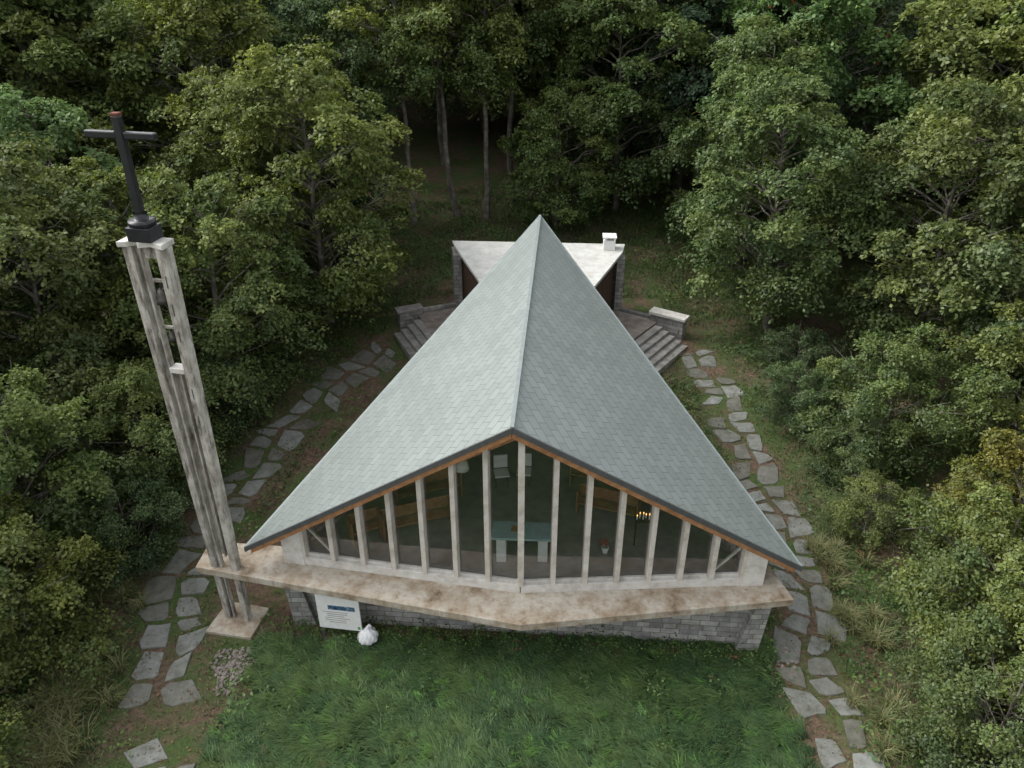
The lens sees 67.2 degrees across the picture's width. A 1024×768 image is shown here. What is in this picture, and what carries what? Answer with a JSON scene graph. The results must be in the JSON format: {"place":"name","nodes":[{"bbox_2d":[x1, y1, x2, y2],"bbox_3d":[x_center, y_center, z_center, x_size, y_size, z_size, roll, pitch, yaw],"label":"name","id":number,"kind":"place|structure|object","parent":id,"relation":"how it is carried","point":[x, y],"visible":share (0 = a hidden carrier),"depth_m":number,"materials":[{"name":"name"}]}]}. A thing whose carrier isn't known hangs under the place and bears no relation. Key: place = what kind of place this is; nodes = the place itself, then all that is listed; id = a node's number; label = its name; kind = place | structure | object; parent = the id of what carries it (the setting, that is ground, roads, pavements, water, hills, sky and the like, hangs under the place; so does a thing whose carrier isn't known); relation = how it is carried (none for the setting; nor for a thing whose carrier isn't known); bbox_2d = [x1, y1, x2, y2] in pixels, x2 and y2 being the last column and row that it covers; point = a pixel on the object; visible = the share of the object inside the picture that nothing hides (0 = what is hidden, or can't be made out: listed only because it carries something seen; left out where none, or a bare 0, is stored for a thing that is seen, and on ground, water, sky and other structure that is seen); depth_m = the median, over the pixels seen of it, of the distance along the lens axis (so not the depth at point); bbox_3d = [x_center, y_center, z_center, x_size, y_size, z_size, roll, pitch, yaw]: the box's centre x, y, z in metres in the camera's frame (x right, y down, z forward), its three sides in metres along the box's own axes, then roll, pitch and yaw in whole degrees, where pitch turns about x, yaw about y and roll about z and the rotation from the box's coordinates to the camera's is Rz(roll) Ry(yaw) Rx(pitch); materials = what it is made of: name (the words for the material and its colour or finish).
{"place":"outdoors","nodes":[
{"label":"outdoors","id":0,"kind":"place"},
{"bbox_2d":[118,341,395,767],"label":"flagstone path","id":1,"kind":"structure","parent":0,"point":[163,587],"depth_m":24.62,"materials":[{"name":"grey stone"}]},
{"bbox_2d":[197,627,822,767],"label":"lawn","id":2,"kind":"structure","parent":0,"point":[780,703],"depth_m":20.88,"materials":[{"name":"plant"}]},
{"bbox_2d":[357,624,378,644],"bbox_3d":[-4.232,7.294,22.566,0.639,0.760,0.545,0,30,0],"label":"plastic bag","id":3,"kind":"object","parent":2,"relation":"on","point":[368,634],"visible":1,"depth_m":22.43,"materials":[{"name":"white plastic"}]},
{"bbox_2d":[0,37,1023,767],"bbox_3d":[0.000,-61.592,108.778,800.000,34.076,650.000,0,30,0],"label":"ground","id":4,"kind":"structure","parent":0,"point":[466,147],"depth_m":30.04,"materials":[{"name":"green plant"}]},
{"bbox_2d":[0,373,28,499],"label":"beech tree","id":5,"kind":"object","parent":4,"relation":"on","point":[18,491],"visible":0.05,"depth_m":25.48,"materials":[{"name":"green plant"}]},
{"bbox_2d":[0,617,46,767],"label":"shrub","id":6,"kind":"object","parent":4,"relation":"on","point":[6,733],"visible":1,"depth_m":18.67,"materials":[{"name":"green plant"}]},
{"bbox_2d":[0,180,81,395],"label":"beech tree","id":7,"kind":"object","parent":4,"relation":"on","point":[27,301],"visible":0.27,"depth_m":28.17,"materials":[{"name":"green plant"}]},
{"bbox_2d":[0,492,132,704],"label":"shrub","id":8,"kind":"object","parent":4,"relation":"on","point":[53,590],"visible":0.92,"depth_m":21.15,"materials":[{"name":"green plant"}]},
{"bbox_2d":[0,360,143,612],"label":"beech tree","id":9,"kind":"object","parent":4,"relation":"on","point":[23,419],"visible":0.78,"depth_m":22.50,"materials":[{"name":"green plant"}]},
{"bbox_2d":[0,82,149,312],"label":"rowan tree","id":10,"kind":"object","parent":4,"relation":"on","point":[52,122],"visible":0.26,"depth_m":31.19,"materials":[{"name":"green plant"}]},
{"bbox_2d":[0,0,165,219],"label":"oak tree","id":11,"kind":"object","parent":4,"relation":"on","point":[58,60],"visible":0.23,"depth_m":36.71,"materials":[{"name":"green plant"}]},
{"bbox_2d":[0,128,190,451],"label":"beech tree","id":12,"kind":"object","parent":4,"relation":"on","point":[77,292],"visible":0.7,"depth_m":26.50,"materials":[{"name":"green plant"}]},
{"bbox_2d":[11,155,226,407],"bbox_3d":[-15.569,-4.128,31.458,7.950,10.204,8.838,-24,38,-35],"label":"beech tree","id":13,"kind":"object","parent":4,"relation":"on","point":[105,182],"visible":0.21,"depth_m":29.58,"materials":[{"name":"green plant"}]},
{"bbox_2d":[40,469,197,591],"bbox_3d":[-12.821,4.600,25.166,4.799,4.066,4.566,-14,30,-21],"label":"shrub","id":14,"kind":"object","parent":4,"relation":"on","point":[155,504],"visible":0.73,"depth_m":24.57,"materials":[{"name":"green plant"}]},
{"bbox_2d":[16,356,237,521],"bbox_3d":[-13.291,1.718,27.119,6.510,6.337,6.786,1,30,1],"label":"shrub","id":15,"kind":"object","parent":4,"relation":"on","point":[109,414],"visible":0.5,"depth_m":25.65,"materials":[{"name":"green plant"}]},
{"bbox_2d":[84,112,268,639],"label":"bell tower","id":16,"kind":"structure","parent":4,"relation":"on","point":[143,241],"depth_m":19.28,"materials":[{"name":"concrete"}]},
{"bbox_2d":[110,346,268,464],"bbox_3d":[-12.396,0.744,30.073,5.758,4.879,5.479,-7,31,-12],"label":"shrub","id":17,"kind":"object","parent":4,"relation":"on","point":[177,359],"visible":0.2,"depth_m":29.47,"materials":[{"name":"green plant"}]},
{"bbox_2d":[72,0,329,230],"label":"beech tree","id":18,"kind":"object","parent":4,"relation":"on","point":[128,58],"visible":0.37,"depth_m":37.21,"materials":[{"name":"green plant"}]},
{"bbox_2d":[100,167,331,424],"bbox_3d":[-11.762,-3.435,30.399,8.260,10.237,9.235,-14,33,-27],"label":"beech tree","id":19,"kind":"object","parent":4,"relation":"on","point":[212,190],"visible":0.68,"depth_m":28.92,"materials":[{"name":"green plant"}]},
{"bbox_2d":[210,647,256,695],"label":"gravel","id":20,"kind":"structure","parent":4,"relation":"on","point":[230,664],"depth_m":21.93,"materials":[{"name":"grey gravel"}]},
{"bbox_2d":[137,63,354,286],"bbox_3d":[-12.861,-9.708,37.969,10.124,11.653,9.091,-15,33,-24],"label":"beech tree","id":21,"kind":"object","parent":4,"relation":"on","point":[179,150],"visible":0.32,"depth_m":35.18,"materials":[{"name":"green plant"}]},
{"bbox_2d":[197,274,324,375],"bbox_3d":[-11.425,-2.649,34.826,5.758,4.879,5.479,-8,31,-18],"label":"shrub","id":22,"kind":"object","parent":4,"relation":"on","point":[284,350],"visible":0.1,"depth_m":33.99,"materials":[{"name":"green plant"}]},
{"bbox_2d":[191,29,427,337],"bbox_3d":[-9.146,-8.562,34.726,10.340,13.750,10.272,5,30,9],"label":"beech tree","id":23,"kind":"object","parent":4,"relation":"on","point":[262,100],"visible":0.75,"depth_m":32.68,"materials":[{"name":"green plant"}]},
{"bbox_2d":[231,0,414,229],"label":"oak tree","id":24,"kind":"object","parent":4,"relation":"on","point":[310,14],"visible":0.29,"depth_m":39.46,"materials":[{"name":"green plant"}]},
{"bbox_2d":[315,594,362,635],"bbox_3d":[-4.995,6.780,22.407,1.280,2.150,0.136,4,30,7],"label":"information sign","id":25,"kind":"object","parent":4,"relation":"on","point":[337,613],"visible":0.76,"depth_m":22.25,"materials":[{"name":"white paint"}]},
{"bbox_2d":[321,0,418,189],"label":"birch tree","id":26,"kind":"object","parent":4,"relation":"on","point":[372,34],"visible":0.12,"depth_m":44.61,"materials":[{"name":"green plant"}]},
{"bbox_2d":[324,0,454,224],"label":"birch tree","id":27,"kind":"object","parent":4,"relation":"on","point":[359,19],"visible":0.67,"depth_m":40.40,"materials":[{"name":"green plant"}]},
{"bbox_2d":[394,319,431,360],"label":"stone stairs","id":28,"kind":"structure","parent":4,"relation":"on","point":[413,338],"depth_m":35.96,"materials":[{"name":"grey stone"}]},
{"bbox_2d":[376,0,495,217],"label":"birch tree","id":29,"kind":"object","parent":4,"relation":"on","point":[433,15],"visible":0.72,"depth_m":40.30,"materials":[{"name":"green plant"}]},
{"bbox_2d":[407,0,491,164],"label":"birch tree","id":30,"kind":"object","parent":4,"relation":"on","point":[439,126],"visible":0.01,"depth_m":51.65,"materials":[{"name":"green plant"}]},
{"bbox_2d":[355,0,559,132],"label":"beech tree","id":31,"kind":"object","parent":4,"relation":"on","point":[450,92],"visible":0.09,"depth_m":53.47,"materials":[{"name":"green plant"}]},
{"bbox_2d":[0,527,949,767],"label":"tall dry grass","id":32,"kind":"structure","parent":4,"relation":"on","point":[57,738],"depth_m":20.77,"materials":[{"name":"green plant"}]},
{"bbox_2d":[412,0,541,220],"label":"birch tree","id":33,"kind":"object","parent":4,"relation":"on","point":[502,23],"visible":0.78,"depth_m":41.01,"materials":[{"name":"green plant"}]},
{"bbox_2d":[196,215,802,651],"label":"chapel","id":34,"kind":"structure","parent":4,"relation":"on","point":[532,347],"depth_m":22.12,"materials":[{"name":"tile"}]},
{"bbox_2d":[346,506,383,547],"bbox_3d":[-4.400,4.279,23.139,1.000,0.930,0.500,-14,33,-22],"label":"pew","id":35,"kind":"object","parent":34,"relation":"on","point":[371,513],"visible":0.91,"depth_m":23.14,"materials":[{"name":"brown wood"}]},
{"bbox_2d":[378,494,450,542],"bbox_3d":[-2.900,4.079,23.486,2.200,0.930,0.500,-10,32,-17],"label":"pew","id":36,"kind":"object","parent":34,"relation":"on","point":[430,504],"visible":0.65,"depth_m":23.50,"materials":[{"name":"brown wood"}]},
{"bbox_2d":[393,467,462,505],"bbox_3d":[-2.700,3.329,24.785,2.200,0.930,0.500,-10,32,-17],"label":"pew","id":37,"kind":"object","parent":34,"relation":"on","point":[442,474],"visible":0.54,"depth_m":24.83,"materials":[{"name":"brown wood"}]},
{"bbox_2d":[456,460,468,472],"bbox_3d":[-1.350,1.877,20.598,0.400,0.950,0.400,0,30,0],"label":"pendant lamp","id":38,"kind":"object","parent":34,"relation":"hanging from","point":[462,467],"visible":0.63,"depth_m":20.65,"materials":[{"name":"white glass"}]},
{"bbox_2d":[493,454,509,487],"bbox_3d":[-0.351,2.881,25.459,0.480,1.030,0.475,-4,30,-7],"label":"chair","id":39,"kind":"object","parent":34,"relation":"on","point":[500,460],"visible":1,"depth_m":25.46,"materials":[{"name":"white paint"}]},
{"bbox_2d":[491,521,550,561],"bbox_3d":[0.300,4.623,22.472,1.750,1.000,0.750,1,30,2],"label":"altar","id":40,"kind":"object","parent":34,"relation":"on","point":[503,532],"visible":0.79,"depth_m":22.22,"materials":[{"name":"grey stone"}]},
{"bbox_2d":[516,453,531,485],"bbox_3d":[0.401,2.832,25.546,0.480,1.030,0.475,3,30,5],"label":"chair","id":41,"kind":"object","parent":34,"relation":"on","point":[528,459],"visible":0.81,"depth_m":25.54,"materials":[{"name":"white paint"}]},
{"bbox_2d":[569,466,599,485],"bbox_3d":[2.900,3.029,25.304,2.000,0.930,0.500,10,32,17],"label":"pew","id":42,"kind":"object","parent":34,"relation":"on","point":[574,472],"visible":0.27,"depth_m":25.43,"materials":[{"name":"brown wood"}]},
{"bbox_2d":[599,538,608,553],"bbox_3d":[2.709,4.769,22.705,0.322,0.515,0.283,0,30,0],"label":"flower pot","id":43,"kind":"object","parent":34,"relation":"on","point":[604,547],"visible":1,"depth_m":22.68,"materials":[{"name":"white ceramic"}]},
{"bbox_2d":[575,483,641,527],"bbox_3d":[3.000,3.779,24.005,2.000,0.930,0.500,10,32,17],"label":"pew","id":44,"kind":"object","parent":34,"relation":"on","point":[606,494],"visible":0.79,"depth_m":24.00,"materials":[{"name":"brown wood"}]},
{"bbox_2d":[633,512,650,545],"bbox_3d":[3.900,4.266,22.786,0.600,1.305,0.300,0,30,0],"label":"candle stand","id":45,"kind":"object","parent":34,"relation":"on","point":[640,518],"visible":0.84,"depth_m":22.57,"materials":[{"name":"black metal"}]},
{"bbox_2d":[0,176,1007,767],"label":"undergrowth","id":46,"kind":"object","parent":4,"relation":"on","point":[416,628],"visible":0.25,"depth_m":24.31,"materials":[{"name":"green plant"}]},
{"bbox_2d":[0,0,1023,413],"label":"distant forest","id":47,"kind":"object","parent":4,"relation":"on","point":[92,80],"visible":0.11,"depth_m":38.37,"materials":[{"name":"green plant"}]},
{"bbox_2d":[455,0,568,202],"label":"birch tree","id":48,"kind":"object","parent":4,"relation":"on","point":[541,19],"visible":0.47,"depth_m":43.09,"materials":[{"name":"green plant"}]},
{"bbox_2d":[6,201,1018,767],"bbox_3d":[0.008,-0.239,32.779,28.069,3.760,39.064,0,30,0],"label":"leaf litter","id":49,"kind":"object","parent":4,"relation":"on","point":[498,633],"visible":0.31,"depth_m":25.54,"materials":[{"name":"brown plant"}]},
{"bbox_2d":[455,0,594,111],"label":"maple tree","id":50,"kind":"object","parent":4,"relation":"on","point":[552,75],"visible":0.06,"depth_m":52.65,"materials":[{"name":"green plant"}]},
{"bbox_2d":[419,307,656,340],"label":"terrace","id":51,"kind":"structure","parent":4,"relation":"on","point":[636,327],"depth_m":36.86,"materials":[{"name":"grey stone"}]},
{"bbox_2d":[394,302,457,327],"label":"stone parapet","id":52,"kind":"structure","parent":51,"relation":"on","point":[407,315],"depth_m":37.44,"materials":[{"name":"grey stone"}]},
{"bbox_2d":[619,307,689,340],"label":"stone parapet","id":53,"kind":"structure","parent":51,"relation":"on","point":[672,323],"depth_m":36.55,"materials":[{"name":"stone"}]},
{"bbox_2d":[452,233,624,310],"bbox_3d":[1.260,-3.665,35.354,8.476,4.595,7.899,0,30,0],"label":"stone annex","id":54,"kind":"object","parent":4,"relation":"on","point":[601,266],"visible":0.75,"depth_m":36.71,"materials":[{"name":"pale concrete"},{"name":"grey stone"},{"name":"timber"}]},
{"bbox_2d":[602,274,609,303],"bbox_3d":[4.450,-4.183,36.845,0.060,2.050,0.950,14,33,23],"label":"door","id":55,"kind":"structure","parent":54,"relation":"in","point":[606,282],"depth_m":36.65,"materials":[{"name":"brown wood"}]},
{"bbox_2d":[492,77,622,228],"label":"beech tree","id":56,"kind":"object","parent":4,"relation":"on","point":[541,120],"visible":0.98,"depth_m":42.98,"materials":[{"name":"green plant"}]},
{"bbox_2d":[530,0,627,183],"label":"birch tree","id":57,"kind":"object","parent":4,"relation":"on","point":[561,50],"visible":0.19,"depth_m":44.44,"materials":[{"name":"green plant"}]},
{"bbox_2d":[503,0,663,128],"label":"beech tree","id":58,"kind":"object","parent":4,"relation":"on","point":[526,87],"visible":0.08,"depth_m":51.48,"materials":[{"name":"green plant"}]},
{"bbox_2d":[570,1,636,176],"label":"birch tree","id":59,"kind":"object","parent":4,"relation":"on","point":[606,70],"visible":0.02,"depth_m":48.40,"materials":[{"name":"green plant"}]},
{"bbox_2d":[525,0,713,210],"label":"beech tree","id":60,"kind":"object","parent":4,"relation":"on","point":[611,21],"visible":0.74,"depth_m":42.57,"materials":[{"name":"green plant"}]},
{"bbox_2d":[635,325,687,373],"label":"stone stairs","id":61,"kind":"structure","parent":4,"relation":"on","point":[656,344],"depth_m":35.28,"materials":[{"name":"grey stone"}]},
{"bbox_2d":[606,0,720,189],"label":"birch tree","id":62,"kind":"object","parent":4,"relation":"on","point":[634,43],"visible":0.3,"depth_m":43.67,"materials":[{"name":"green plant"}]},
{"bbox_2d":[605,0,780,196],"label":"maple tree","id":63,"kind":"object","parent":4,"relation":"on","point":[679,97],"visible":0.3,"depth_m":43.91,"materials":[{"name":"green plant"}]},
{"bbox_2d":[662,2,876,263],"bbox_3d":[12.779,-12.357,40.050,9.978,13.357,10.044,-1,29,-3],"label":"beech tree","id":64,"kind":"object","parent":4,"relation":"on","point":[738,66],"visible":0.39,"depth_m":37.84,"materials":[{"name":"green plant"}]},
{"bbox_2d":[669,66,887,331],"bbox_3d":[11.688,-7.648,34.490,8.775,12.415,9.476,-18,31,-27],"label":"oak tree","id":65,"kind":"object","parent":4,"relation":"on","point":[813,117],"visible":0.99,"depth_m":32.73,"materials":[{"name":"green plant"}]},
{"bbox_2d":[681,349,885,767],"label":"flagstone path","id":66,"kind":"structure","parent":4,"relation":"on","point":[817,666],"depth_m":24.04,"materials":[{"name":"grey stone"}]},
{"bbox_2d":[773,643,800,672],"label":"gravel","id":67,"kind":"structure","parent":4,"relation":"on","point":[792,660],"depth_m":22.09,"materials":[{"name":"grey gravel"}]},
{"bbox_2d":[751,323,846,386],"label":"shrub","id":68,"kind":"object","parent":4,"relation":"on","point":[806,350],"visible":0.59,"depth_m":33.11,"materials":[{"name":"green plant"}]},
{"bbox_2d":[750,357,853,437],"bbox_3d":[11.522,0.538,31.127,3.967,3.361,3.774,3,30,1],"label":"shrub","id":69,"kind":"object","parent":4,"relation":"on","point":[807,395],"visible":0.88,"depth_m":30.57,"materials":[{"name":"green plant"}]},
{"bbox_2d":[691,0,923,213],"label":"rowan tree","id":70,"kind":"object","parent":4,"relation":"on","point":[857,13],"visible":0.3,"depth_m":38.16,"materials":[{"name":"green plant"}]},
{"bbox_2d":[721,0,943,169],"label":"maple tree","id":71,"kind":"object","parent":4,"relation":"on","point":[891,5],"visible":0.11,"depth_m":42.22,"materials":[{"name":"green plant"}]},
{"bbox_2d":[796,413,887,489],"bbox_3d":[12.443,2.580,28.627,3.348,2.982,3.519,-7,31,-10],"label":"shrub","id":72,"kind":"object","parent":4,"relation":"on","point":[823,466],"visible":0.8,"depth_m":28.07,"materials":[{"name":"green plant"}]},
{"bbox_2d":[816,466,925,555],"bbox_3d":[12.048,4.355,25.963,3.348,2.982,3.519,1,30,-2],"label":"shrub","id":73,"kind":"object","parent":4,"relation":"on","point":[883,513],"visible":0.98,"depth_m":25.55,"materials":[{"name":"green plant"}]},
{"bbox_2d":[789,321,980,483],"bbox_3d":[14.019,0.593,28.802,6.462,6.035,6.200,16,32,23],"label":"shrub","id":74,"kind":"object","parent":4,"relation":"on","point":[870,398],"visible":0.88,"depth_m":27.89,"materials":[{"name":"green plant"}]},
{"bbox_2d":[797,64,1023,379],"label":"beech tree","id":75,"kind":"object","parent":4,"relation":"on","point":[949,131],"visible":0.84,"depth_m":30.00,"materials":[{"name":"green plant"}]},
{"bbox_2d":[825,0,1023,260],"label":"beech tree","id":76,"kind":"object","parent":4,"relation":"on","point":[949,11],"visible":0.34,"depth_m":34.94,"materials":[{"name":"green plant"}]},
{"bbox_2d":[877,623,1023,767],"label":"shrub","id":77,"kind":"object","parent":4,"relation":"on","point":[966,699],"visible":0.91,"depth_m":18.59,"materials":[{"name":"green plant"}]},
{"bbox_2d":[879,477,1023,706],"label":"shrub","id":78,"kind":"object","parent":4,"relation":"on","point":[1006,532],"visible":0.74,"depth_m":21.14,"materials":[{"name":"green plant"}]},
{"bbox_2d":[906,548,1023,761],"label":"shrub","id":79,"kind":"object","parent":4,"relation":"on","point":[1001,590],"visible":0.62,"depth_m":19.55,"materials":[{"name":"green plant"}]},
{"bbox_2d":[913,295,1023,490],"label":"beech tree","id":80,"kind":"object","parent":4,"relation":"on","point":[975,396],"visible":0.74,"depth_m":26.76,"materials":[{"name":"green plant"}]},
{"bbox_2d":[926,415,1023,586],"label":"beech tree","id":81,"kind":"object","parent":4,"relation":"on","point":[1007,445],"visible":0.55,"depth_m":23.06,"materials":[{"name":"green plant"}]},
{"bbox_2d":[937,178,1023,406],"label":"oak tree","id":82,"kind":"object","parent":4,"relation":"on","point":[1001,290],"visible":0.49,"depth_m":28.12,"materials":[{"name":"green plant"}]},
{"bbox_2d":[956,113,1022,267],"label":"oak tree","id":83,"kind":"object","parent":4,"relation":"on","point":[976,192],"visible":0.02,"depth_m":35.04,"materials":[{"name":"green plant"}]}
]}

